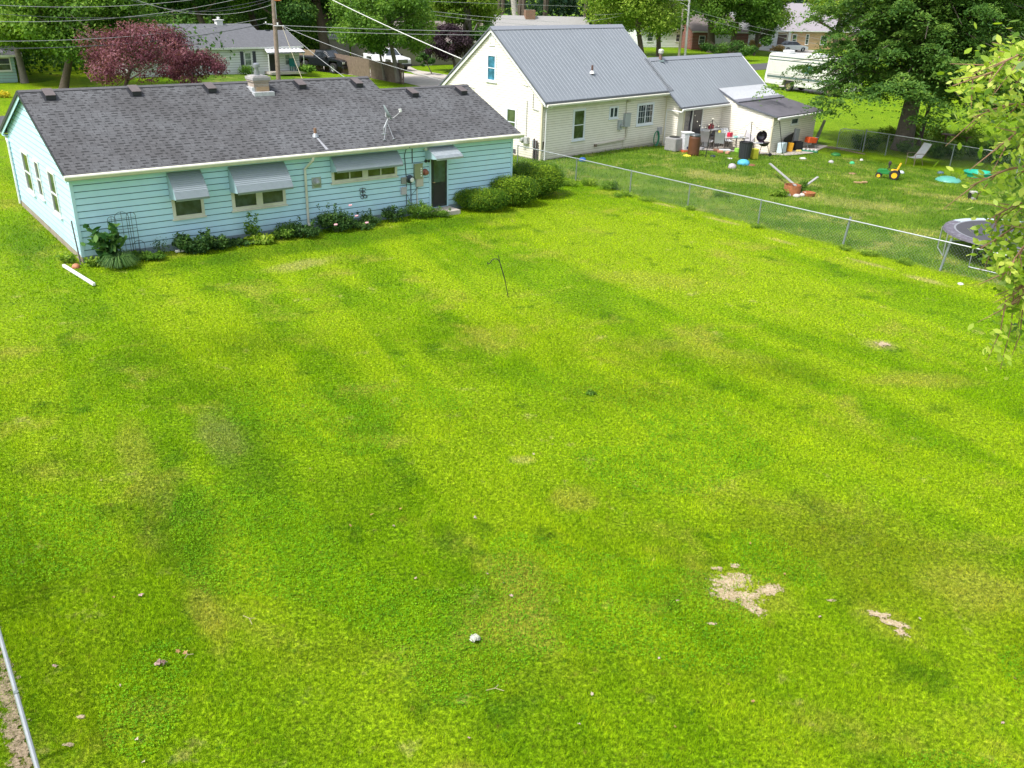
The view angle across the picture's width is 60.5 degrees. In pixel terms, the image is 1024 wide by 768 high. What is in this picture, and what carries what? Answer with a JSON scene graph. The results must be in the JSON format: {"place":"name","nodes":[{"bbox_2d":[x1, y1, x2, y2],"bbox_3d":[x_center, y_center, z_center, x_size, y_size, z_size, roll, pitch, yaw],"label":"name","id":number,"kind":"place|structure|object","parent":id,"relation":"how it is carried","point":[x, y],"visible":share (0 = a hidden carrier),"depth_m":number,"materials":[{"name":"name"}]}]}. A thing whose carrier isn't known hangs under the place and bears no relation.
{"place":"outdoors","nodes":[
{"label":"outdoors","id":0,"kind":"place"},
{"bbox_2d":[98,249,139,267],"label":"ornamental grass","id":1,"kind":"object","parent":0,"point":[120,259],"depth_m":25.44,"materials":[{"name":"green plant"}]},
{"bbox_2d":[316,66,442,85],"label":"driveway","id":2,"kind":"structure","parent":0,"point":[417,80],"depth_m":78.56,"materials":[{"name":"concrete"}]},
{"bbox_2d":[299,49,347,73],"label":"pickup truck","id":3,"kind":"object","parent":2,"relation":"on","point":[329,58],"visible":0.65,"depth_m":81.69,"materials":[{"name":"black paint"}]},
{"bbox_2d":[407,66,446,78],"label":"driveway","id":4,"kind":"structure","parent":0,"point":[429,74],"depth_m":83.71,"materials":[{"name":"concrete"}]},
{"bbox_2d":[415,52,435,73],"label":"bush","id":5,"kind":"object","parent":4,"relation":"on","point":[421,57],"visible":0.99,"depth_m":82.25,"materials":[{"name":"green plant"}]},
{"bbox_2d":[0,0,1023,767],"bbox_3d":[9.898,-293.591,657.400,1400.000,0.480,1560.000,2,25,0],"label":"ground","id":6,"kind":"structure","parent":0,"point":[868,120],"depth_m":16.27,"materials":[{"name":"green plant"}]},
{"bbox_2d":[0,46,22,82],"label":"aqua house","id":7,"kind":"structure","parent":6,"relation":"on","point":[8,73],"depth_m":64.08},
{"bbox_2d":[0,57,12,71],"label":"window","id":8,"kind":"structure","parent":7,"relation":"in","point":[5,63],"depth_m":63.95,"materials":[{"name":"clear glass"}]},
{"bbox_2d":[0,621,32,767],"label":"dirt strip","id":9,"kind":"object","parent":6,"relation":"on","point":[19,747],"visible":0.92,"depth_m":10.10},
{"bbox_2d":[0,628,39,767],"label":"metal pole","id":10,"kind":"object","parent":9,"relation":"on","point":[30,745],"visible":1,"depth_m":9.19,"materials":[{"name":"metal"}]},
{"bbox_2d":[0,2,64,82],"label":"tree","id":11,"kind":"object","parent":6,"relation":"on","point":[9,38],"visible":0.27,"depth_m":62.14,"materials":[{"name":"green plant"}]},
{"bbox_2d":[0,0,170,88],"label":"tree","id":12,"kind":"object","parent":6,"relation":"on","point":[86,11],"visible":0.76,"depth_m":57.69,"materials":[{"name":"green plant"}]},
{"bbox_2d":[80,221,126,265],"bbox_3d":[-11.883,-4.120,25.652,1.198,1.367,1.001,-15,29,-32],"label":"broad leaved plant","id":13,"kind":"object","parent":6,"relation":"on","point":[100,242],"visible":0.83,"depth_m":25.55,"materials":[{"name":"green plant"}]},
{"bbox_2d":[14,5,244,75],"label":"woodland brush","id":14,"kind":"object","parent":6,"relation":"on","point":[28,57],"visible":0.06,"depth_m":71.82,"materials":[{"name":"green plant"}]},
{"bbox_2d":[70,14,208,85],"bbox_3d":[-23.657,-20.776,56.356,8.018,5.778,8.099,-10,27,-24],"label":"maple tree","id":15,"kind":"object","parent":6,"relation":"on","point":[170,43],"visible":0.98,"depth_m":55.09,"materials":[{"name":"red plant"}]},
{"bbox_2d":[131,250,167,260],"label":"groundcover","id":16,"kind":"object","parent":6,"relation":"on","point":[147,255],"visible":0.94,"depth_m":26.39,"materials":[{"name":"green plant"}]},
{"bbox_2d":[138,0,233,23],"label":"tree","id":17,"kind":"object","parent":6,"relation":"on","point":[186,5],"visible":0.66,"depth_m":89.42,"materials":[{"name":"green plant"}]},
{"bbox_2d":[169,227,210,254],"bbox_3d":[-9.894,-4.421,27.082,1.294,0.843,0.679,2,25,0],"label":"shrub","id":18,"kind":"object","parent":6,"relation":"on","point":[185,243],"visible":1,"depth_m":27.04,"materials":[{"name":"green plant"}]},
{"bbox_2d":[152,48,229,83],"bbox_3d":[-20.821,-20.316,58.111,4.673,3.648,5.303,2,25,0],"label":"maple tree","id":19,"kind":"object","parent":6,"relation":"on","point":[214,63],"visible":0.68,"depth_m":57.34,"materials":[{"name":"red plant"}]},
{"bbox_2d":[100,17,306,77],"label":"white house","id":20,"kind":"structure","parent":6,"relation":"on","point":[255,45],"depth_m":75.38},
{"bbox_2d":[198,230,230,249],"bbox_3d":[-9.303,-4.526,27.559,0.982,0.673,0.566,2,25,0],"label":"shrub","id":21,"kind":"object","parent":6,"relation":"on","point":[222,241],"visible":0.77,"depth_m":27.47,"materials":[{"name":"green plant"}]},
{"bbox_2d":[201,0,268,29],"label":"tree","id":22,"kind":"object","parent":6,"relation":"on","point":[250,15],"visible":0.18,"depth_m":95.08,"materials":[{"name":"green plant"}]},
{"bbox_2d":[243,211,261,235],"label":"shrub","id":23,"kind":"object","parent":6,"relation":"on","point":[254,229],"visible":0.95,"depth_m":28.39,"materials":[{"name":"green plant"}]},
{"bbox_2d":[243,231,274,244],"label":"hosta","id":24,"kind":"object","parent":6,"relation":"on","point":[261,238],"visible":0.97,"depth_m":28.31,"materials":[{"name":"green plant"}]},
{"bbox_2d":[0,63,524,262],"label":"ranch house","id":25,"kind":"structure","parent":6,"relation":"on","point":[164,162],"depth_m":28.92,"materials":[{"name":"blue"}]},
{"bbox_2d":[20,149,36,196],"bbox_3d":[-16.281,-7.095,29.535,0.080,1.425,1.140,-16,30,-34],"label":"window","id":26,"kind":"structure","parent":25,"relation":"in","point":[24,156],"depth_m":29.56,"materials":[{"name":"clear glass"}]},
{"bbox_2d":[32,158,45,201],"bbox_3d":[-15.226,-6.561,28.276,0.080,1.275,0.730,-16,30,-34],"label":"window","id":27,"kind":"structure","parent":25,"relation":"in","point":[36,165],"depth_m":28.28,"materials":[{"name":"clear glass"}]},
{"bbox_2d":[46,168,62,219],"bbox_3d":[-14.019,-5.820,26.899,0.080,1.415,0.980,-16,30,-34],"label":"window","id":28,"kind":"structure","parent":25,"relation":"in","point":[57,212],"depth_m":26.92,"materials":[{"name":"clear glass"}]},
{"bbox_2d":[171,199,206,220],"bbox_3d":[-10.028,-5.708,27.164,1.060,1.215,0.080,-16,30,-34],"label":"window","id":29,"kind":"structure","parent":25,"relation":"in","point":[192,209],"depth_m":27.30,"materials":[{"name":"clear glass"}]},
{"bbox_2d":[231,190,287,212],"bbox_3d":[-8.203,-6.262,28.463,1.910,1.185,0.080,-16,30,-34],"label":"window","id":30,"kind":"structure","parent":25,"relation":"in","point":[263,200],"depth_m":28.57,"materials":[{"name":"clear glass"}]},
{"bbox_2d":[331,167,398,184],"bbox_3d":[-5.107,-7.452,30.542,2.640,0.775,0.080,-16,30,-34],"label":"window","id":31,"kind":"structure","parent":25,"relation":"in","point":[383,173],"depth_m":30.58,"materials":[{"name":"beige glass"}]},
{"bbox_2d":[431,159,446,206],"bbox_3d":[-2.691,-7.513,32.553,0.690,1.900,0.108,-16,30,-34],"label":"door","id":32,"kind":"structure","parent":25,"relation":"in","point":[438,168],"depth_m":32.59,"materials":[{"name":"black glass"}]},
{"bbox_2d":[230,0,306,29],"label":"tree","id":33,"kind":"object","parent":6,"relation":"on","point":[240,2],"visible":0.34,"depth_m":88.89,"materials":[{"name":"green plant"}]},
{"bbox_2d":[265,0,283,79],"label":"utility pole","id":34,"kind":"object","parent":6,"relation":"on","point":[276,45],"visible":0.91,"depth_m":61.65,"materials":[{"name":"brown wood"}]},
{"bbox_2d":[268,226,294,239],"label":"groundcover","id":35,"kind":"object","parent":6,"relation":"on","point":[285,233],"visible":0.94,"depth_m":28.81,"materials":[{"name":"green plant"}]},
{"bbox_2d":[275,216,322,237],"bbox_3d":[-7.088,-5.175,29.154,1.665,0.656,0.862,2,25,0],"label":"rose bush","id":36,"kind":"object","parent":6,"relation":"on","point":[301,230],"visible":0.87,"depth_m":29.03,"materials":[{"name":"green plant"}]},
{"bbox_2d":[255,0,371,48],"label":"tree","id":37,"kind":"object","parent":6,"relation":"on","point":[295,13],"visible":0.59,"depth_m":88.11,"materials":[{"name":"green plant"}]},
{"bbox_2d":[317,34,349,55],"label":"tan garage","id":38,"kind":"structure","parent":6,"relation":"on","point":[333,42],"depth_m":95.69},
{"bbox_2d":[314,203,357,231],"bbox_3d":[-6.008,-5.670,29.848,1.486,1.033,0.875,2,25,0],"label":"rose bush","id":39,"kind":"object","parent":6,"relation":"on","point":[328,219],"visible":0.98,"depth_m":29.80,"materials":[{"name":"green plant"}]},
{"bbox_2d":[325,53,369,77],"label":"board fence","id":40,"kind":"object","parent":6,"relation":"on","point":[358,66],"visible":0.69,"depth_m":80.12,"materials":[{"name":"brown wood"}]},
{"bbox_2d":[356,208,384,223],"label":"rose bush","id":41,"kind":"object","parent":6,"relation":"on","point":[365,217],"visible":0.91,"depth_m":30.78,"materials":[{"name":"green plant"}]},
{"bbox_2d":[143,0,611,50],"bbox_3d":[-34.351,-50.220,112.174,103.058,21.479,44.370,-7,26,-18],"label":"woodland","id":42,"kind":"object","parent":6,"relation":"on","point":[264,14],"depth_m":102.60,"materials":[{"name":"green plant"}]},
{"bbox_2d":[324,0,439,81],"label":"tree","id":43,"kind":"object","parent":6,"relation":"on","point":[418,21],"visible":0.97,"depth_m":71.51,"materials":[{"name":"green plant"}]},
{"bbox_2d":[370,59,403,83],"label":"board fence","id":44,"kind":"object","parent":6,"relation":"on","point":[375,70],"visible":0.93,"depth_m":76.63,"materials":[{"name":"brown wood"}]},
{"bbox_2d":[363,48,411,69],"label":"pickup truck","id":45,"kind":"object","parent":6,"relation":"on","point":[403,60],"visible":0.38,"depth_m":85.43,"materials":[{"name":"white paint"}]},
{"bbox_2d":[381,205,406,221],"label":"rose bush","id":46,"kind":"object","parent":6,"relation":"on","point":[387,213],"visible":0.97,"depth_m":31.30,"materials":[{"name":"green plant"}]},
{"bbox_2d":[351,21,475,65],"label":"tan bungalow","id":47,"kind":"object","parent":6,"relation":"on","point":[356,50],"visible":0.11,"depth_m":92.50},
{"bbox_2d":[404,200,433,218],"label":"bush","id":48,"kind":"object","parent":6,"relation":"on","point":[423,209],"visible":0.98,"depth_m":31.79,"materials":[{"name":"green plant"}]},
{"bbox_2d":[422,20,472,67],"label":"plum tree","id":49,"kind":"object","parent":6,"relation":"on","point":[461,41],"visible":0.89,"depth_m":84.54,"materials":[{"name":"purple plant"}]},
{"bbox_2d":[425,0,504,55],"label":"tree","id":50,"kind":"object","parent":6,"relation":"on","point":[477,7],"visible":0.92,"depth_m":85.48,"materials":[{"name":"green plant"}]},
{"bbox_2d":[469,20,494,42],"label":"tree","id":51,"kind":"object","parent":6,"relation":"on","point":[484,27],"visible":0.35,"depth_m":85.11,"materials":[{"name":"green plant"}]},
{"bbox_2d":[453,185,511,211],"bbox_3d":[-1.184,-7.026,33.250,2.390,0.942,1.386,2,25,0],"label":"boxwood","id":52,"kind":"object","parent":6,"relation":"on","point":[476,198],"visible":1,"depth_m":32.97,"materials":[{"name":"green plant"}]},
{"bbox_2d":[0,293,1023,631],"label":"lawn grass","id":53,"kind":"structure","parent":6,"relation":"on","point":[164,359],"depth_m":17.63,"materials":[{"name":"green plant"}]},
{"bbox_2d":[0,156,1023,405],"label":"lawn grass","id":54,"kind":"structure","parent":6,"relation":"on","point":[510,218],"depth_m":25.98,"materials":[{"name":"green plant"}]},
{"bbox_2d":[487,173,540,206],"bbox_3d":[0.112,-7.556,34.117,2.302,1.256,1.576,2,25,0],"label":"boxwood","id":55,"kind":"object","parent":6,"relation":"on","point":[517,190],"visible":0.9,"depth_m":33.81,"materials":[{"name":"green plant"}]},
{"bbox_2d":[474,10,588,29],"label":"beige roofed house","id":56,"kind":"structure","parent":6,"relation":"on","point":[539,20],"depth_m":95.47,"materials":[{"name":"beige"}]},
{"bbox_2d":[512,157,567,198],"bbox_3d":[0.926,-8.396,35.715,2.759,1.493,2.693,2,25,0],"label":"boxwood","id":57,"kind":"object","parent":6,"relation":"on","point":[542,173],"visible":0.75,"depth_m":35.28,"materials":[{"name":"green plant"}]},
{"bbox_2d":[439,24,823,160],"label":"cream house","id":58,"kind":"structure","parent":6,"relation":"on","point":[589,89],"depth_m":45.89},
{"bbox_2d":[485,53,496,82],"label":"window","id":59,"kind":"structure","parent":58,"relation":"in","point":[491,69],"depth_m":43.53,"materials":[{"name":"blue glass"}]},
{"bbox_2d":[506,107,516,128],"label":"window","id":60,"kind":"structure","parent":58,"relation":"in","point":[511,113],"depth_m":43.43,"materials":[{"name":"white glass"}]},
{"bbox_2d":[571,108,585,141],"bbox_3d":[3.356,-12.952,43.967,1.000,1.565,0.080,-21,33,-40],"label":"window","id":61,"kind":"structure","parent":58,"relation":"in","point":[579,115],"depth_m":43.97,"materials":[{"name":"green glass"}]},
{"bbox_2d":[635,102,654,126],"bbox_3d":[7.188,-14.524,47.345,1.520,1.185,0.080,-21,33,-40],"label":"window","id":62,"kind":"structure","parent":58,"relation":"in","point":[645,111],"depth_m":47.34,"materials":[{"name":"clear glass"}]},
{"bbox_2d":[692,109,702,133],"bbox_3d":[10.339,-14.469,49.399,0.870,2.330,0.040,-21,33,-40],"label":"door","id":63,"kind":"structure","parent":58,"relation":"in","point":[695,125],"depth_m":49.28,"materials":[{"name":"grey glass"}]},
{"bbox_2d":[577,0,689,52],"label":"tree","id":64,"kind":"object","parent":6,"relation":"on","point":[659,16],"visible":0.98,"depth_m":92.98,"materials":[{"name":"green plant"}]},
{"bbox_2d":[268,0,1023,42],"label":"woods","id":65,"kind":"object","parent":6,"relation":"on","point":[560,7],"visible":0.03,"depth_m":161.17,"materials":[{"name":"green plant"}]},
{"bbox_2d":[628,28,679,47],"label":"long white house","id":66,"kind":"structure","parent":6,"relation":"on","point":[671,41],"depth_m":129.01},
{"bbox_2d":[613,0,700,55],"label":"tree","id":67,"kind":"object","parent":6,"relation":"on","point":[658,43],"visible":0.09,"depth_m":111.64,"materials":[{"name":"green plant"}]},
{"bbox_2d":[664,136,681,151],"bbox_3d":[8.710,-12.914,47.172,0.745,0.730,0.735,-21,33,-40],"label":"air conditioner","id":68,"kind":"object","parent":6,"relation":"on","point":[673,143],"visible":1,"depth_m":46.92,"materials":[{"name":"white metal"}]},
{"bbox_2d":[688,133,700,155],"bbox_3d":[9.521,-12.507,45.912,0.600,1.120,0.600,2,25,0],"label":"rain barrel","id":69,"kind":"object","parent":6,"relation":"on","point":[694,143],"visible":1,"depth_m":45.69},
{"bbox_2d":[690,0,734,52],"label":"tree","id":70,"kind":"object","parent":6,"relation":"on","point":[718,10],"visible":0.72,"depth_m":117.99,"materials":[{"name":"green plant"}]},
{"bbox_2d":[681,14,748,49],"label":"red brick house","id":71,"kind":"structure","parent":6,"relation":"on","point":[697,33],"depth_m":127.47,"materials":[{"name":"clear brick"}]},
{"bbox_2d":[698,35,759,57],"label":"bush","id":72,"kind":"object","parent":6,"relation":"on","point":[743,50],"visible":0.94,"depth_m":110.69,"materials":[{"name":"green plant"}]},
{"bbox_2d":[705,570,758,589],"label":"bare soil","id":73,"kind":"structure","parent":6,"relation":"on","point":[730,581],"depth_m":13.06,"materials":[{"name":"beige soil"}]},
{"bbox_2d":[701,0,787,52],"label":"tree","id":74,"kind":"object","parent":6,"relation":"on","point":[761,12],"visible":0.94,"depth_m":116.72,"materials":[{"name":"green plant"}]},
{"bbox_2d":[738,141,752,159],"bbox_3d":[12.242,-12.259,46.139,0.720,0.880,0.720,2,25,0],"label":"trash barrel","id":75,"kind":"object","parent":6,"relation":"on","point":[745,148],"visible":0.96,"depth_m":45.94,"materials":[{"name":"black paint"}]},
{"bbox_2d":[722,590,768,603],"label":"bare soil","id":76,"kind":"structure","parent":6,"relation":"on","point":[741,593],"depth_m":12.73,"materials":[{"name":"beige soil"}]},
{"bbox_2d":[729,12,781,49],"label":"white gabled house","id":77,"kind":"structure","parent":6,"relation":"on","point":[752,36],"depth_m":130.37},
{"bbox_2d":[747,18,777,55],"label":"tree","id":78,"kind":"object","parent":6,"relation":"on","point":[765,37],"visible":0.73,"depth_m":118.11,"materials":[{"name":"green plant"}]},
{"bbox_2d":[753,130,771,155],"bbox_3d":[13.628,-13.190,48.131,1.050,1.295,0.883,-4,25,-14],"label":"kettle grill","id":79,"kind":"object","parent":6,"relation":"on","point":[761,136],"visible":0.96,"depth_m":48.14,"materials":[{"name":"metal"}]},
{"bbox_2d":[731,0,796,50],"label":"tree","id":80,"kind":"object","parent":6,"relation":"on","point":[787,15],"visible":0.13,"depth_m":123.96,"materials":[{"name":"green plant"}]},
{"bbox_2d":[517,145,1011,282],"bbox_3d":[9.170,-6.330,32.480,0.227,1.151,26.850,-19,32,-38],"label":"chain link fence","id":81,"kind":"object","parent":6,"relation":"on","point":[950,242],"visible":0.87,"depth_m":31.61,"materials":[{"name":"metal"}]},
{"bbox_2d":[513,145,1023,283],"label":"lawn grass","id":82,"kind":"structure","parent":6,"relation":"on","point":[813,182],"depth_m":39.05,"materials":[{"name":"green plant"}]},
{"bbox_2d":[753,583,783,595],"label":"bare soil","id":83,"kind":"structure","parent":6,"relation":"on","point":[768,589],"depth_m":12.89,"materials":[{"name":"beige soil"}]},
{"bbox_2d":[784,183,815,197],"bbox_3d":[12.122,-8.292,37.659,1.542,0.450,1.218,23,32,38],"label":"fire ring","id":84,"kind":"object","parent":6,"relation":"on","point":[795,191],"visible":0.76,"depth_m":37.45,"materials":[{"name":"stone"}]},
{"bbox_2d":[777,3,859,49],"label":"orange brick house","id":85,"kind":"structure","parent":6,"relation":"on","point":[813,32],"depth_m":134.75,"materials":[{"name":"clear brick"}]},
{"bbox_2d":[799,0,882,55],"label":"tree","id":86,"kind":"object","parent":6,"relation":"on","point":[810,2],"visible":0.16,"depth_m":87.55,"materials":[{"name":"green plant"}]},
{"bbox_2d":[851,133,884,149],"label":"undergrowth","id":87,"kind":"object","parent":6,"relation":"on","point":[871,145],"visible":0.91,"depth_m":51.54,"materials":[{"name":"green plant"}]},
{"bbox_2d":[877,125,895,145],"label":"undergrowth","id":88,"kind":"object","parent":6,"relation":"on","point":[891,129],"visible":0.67,"depth_m":52.95,"materials":[{"name":"green plant"}]},
{"bbox_2d":[753,0,1023,151],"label":"tree","id":89,"kind":"object","parent":6,"relation":"on","point":[931,32],"visible":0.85,"depth_m":47.25,"materials":[{"name":"green plant"}]},
{"bbox_2d":[875,161,901,179],"bbox_3d":[18.491,-10.516,43.130,1.100,0.858,0.700,13,27,23],"label":"toy tractor","id":90,"kind":"object","parent":6,"relation":"on","point":[894,173],"visible":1,"depth_m":42.94,"materials":[{"name":"green plastic"}]},
{"bbox_2d":[895,138,939,154],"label":"undergrowth","id":91,"kind":"object","parent":6,"relation":"on","point":[904,148],"visible":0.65,"depth_m":50.31,"materials":[{"name":"green plant"}]},
{"bbox_2d":[905,142,931,165],"bbox_3d":[21.962,-12.406,47.457,1.070,1.135,0.591,-9,27,-23],"label":"lawn chair","id":92,"kind":"object","parent":6,"relation":"on","point":[922,151],"visible":1,"depth_m":47.47,"materials":[{"name":"white plastic"}]},
{"bbox_2d":[917,123,951,140],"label":"undergrowth","id":93,"kind":"object","parent":6,"relation":"on","point":[937,135],"visible":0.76,"depth_m":55.51,"materials":[{"name":"green plant"}]},
{"bbox_2d":[862,129,1022,177],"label":"chain link fence","id":94,"kind":"object","parent":6,"relation":"on","point":[928,150],"visible":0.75,"depth_m":47.98,"materials":[{"name":"metal"}]},
{"bbox_2d":[925,141,960,159],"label":"undergrowth","id":95,"kind":"object","parent":6,"relation":"on","point":[942,151],"visible":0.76,"depth_m":49.27,"materials":[{"name":"green plant"}]},
{"bbox_2d":[942,139,979,159],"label":"undergrowth","id":96,"kind":"object","parent":6,"relation":"on","point":[963,152],"visible":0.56,"depth_m":49.36,"materials":[{"name":"green plant"}]},
{"bbox_2d":[951,124,987,146],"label":"undergrowth","id":97,"kind":"object","parent":6,"relation":"on","point":[969,134],"visible":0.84,"depth_m":53.34,"materials":[{"name":"green plant"}]},
{"bbox_2d":[933,19,1023,379],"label":"overhanging tree","id":98,"kind":"object","parent":6,"relation":"on","point":[997,67],"visible":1,"depth_m":6.48,"materials":[{"name":"green plant"}]},
{"bbox_2d":[937,218,1022,273],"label":"trampoline","id":99,"kind":"object","parent":6,"relation":"on","point":[961,230],"visible":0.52,"depth_m":29.57,"materials":[{"name":"metal"}]},
{"bbox_2d":[961,140,1007,162],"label":"undergrowth","id":100,"kind":"object","parent":6,"relation":"on","point":[975,150],"visible":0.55,"depth_m":48.86,"materials":[{"name":"green plant"}]},
{"bbox_2d":[985,141,1021,165],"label":"undergrowth","id":101,"kind":"object","parent":6,"relation":"on","point":[1004,157],"visible":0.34,"depth_m":48.30,"materials":[{"name":"green plant"}]},
{"bbox_2d":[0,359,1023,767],"bbox_3d":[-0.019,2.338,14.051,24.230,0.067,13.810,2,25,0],"label":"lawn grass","id":102,"kind":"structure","parent":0,"point":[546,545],"depth_m":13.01,"materials":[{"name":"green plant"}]},
{"bbox_2d":[700,144,826,154],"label":"patio","id":103,"kind":"structure","parent":0,"point":[793,152],"depth_m":50.04,"materials":[{"name":"concrete"}]},
{"bbox_2d":[762,49,816,53],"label":"driveway","id":104,"kind":"structure","parent":0,"point":[805,51],"depth_m":130.06,"materials":[{"name":"concrete"}]},
{"bbox_2d":[776,41,807,51],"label":"parked car","id":105,"kind":"object","parent":104,"relation":"on","point":[793,45],"visible":0.71,"depth_m":128.96,"materials":[{"name":"white paint"}]},
{"bbox_2d":[779,85,823,94],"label":"driveway","id":106,"kind":"structure","parent":0,"point":[810,90],"depth_m":80.57,"materials":[{"name":"concrete"}]},
{"bbox_2d":[764,50,861,95],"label":"motorhome","id":107,"kind":"object","parent":106,"relation":"on","point":[779,63],"visible":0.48,"depth_m":78.89,"materials":[{"name":"white metal"}]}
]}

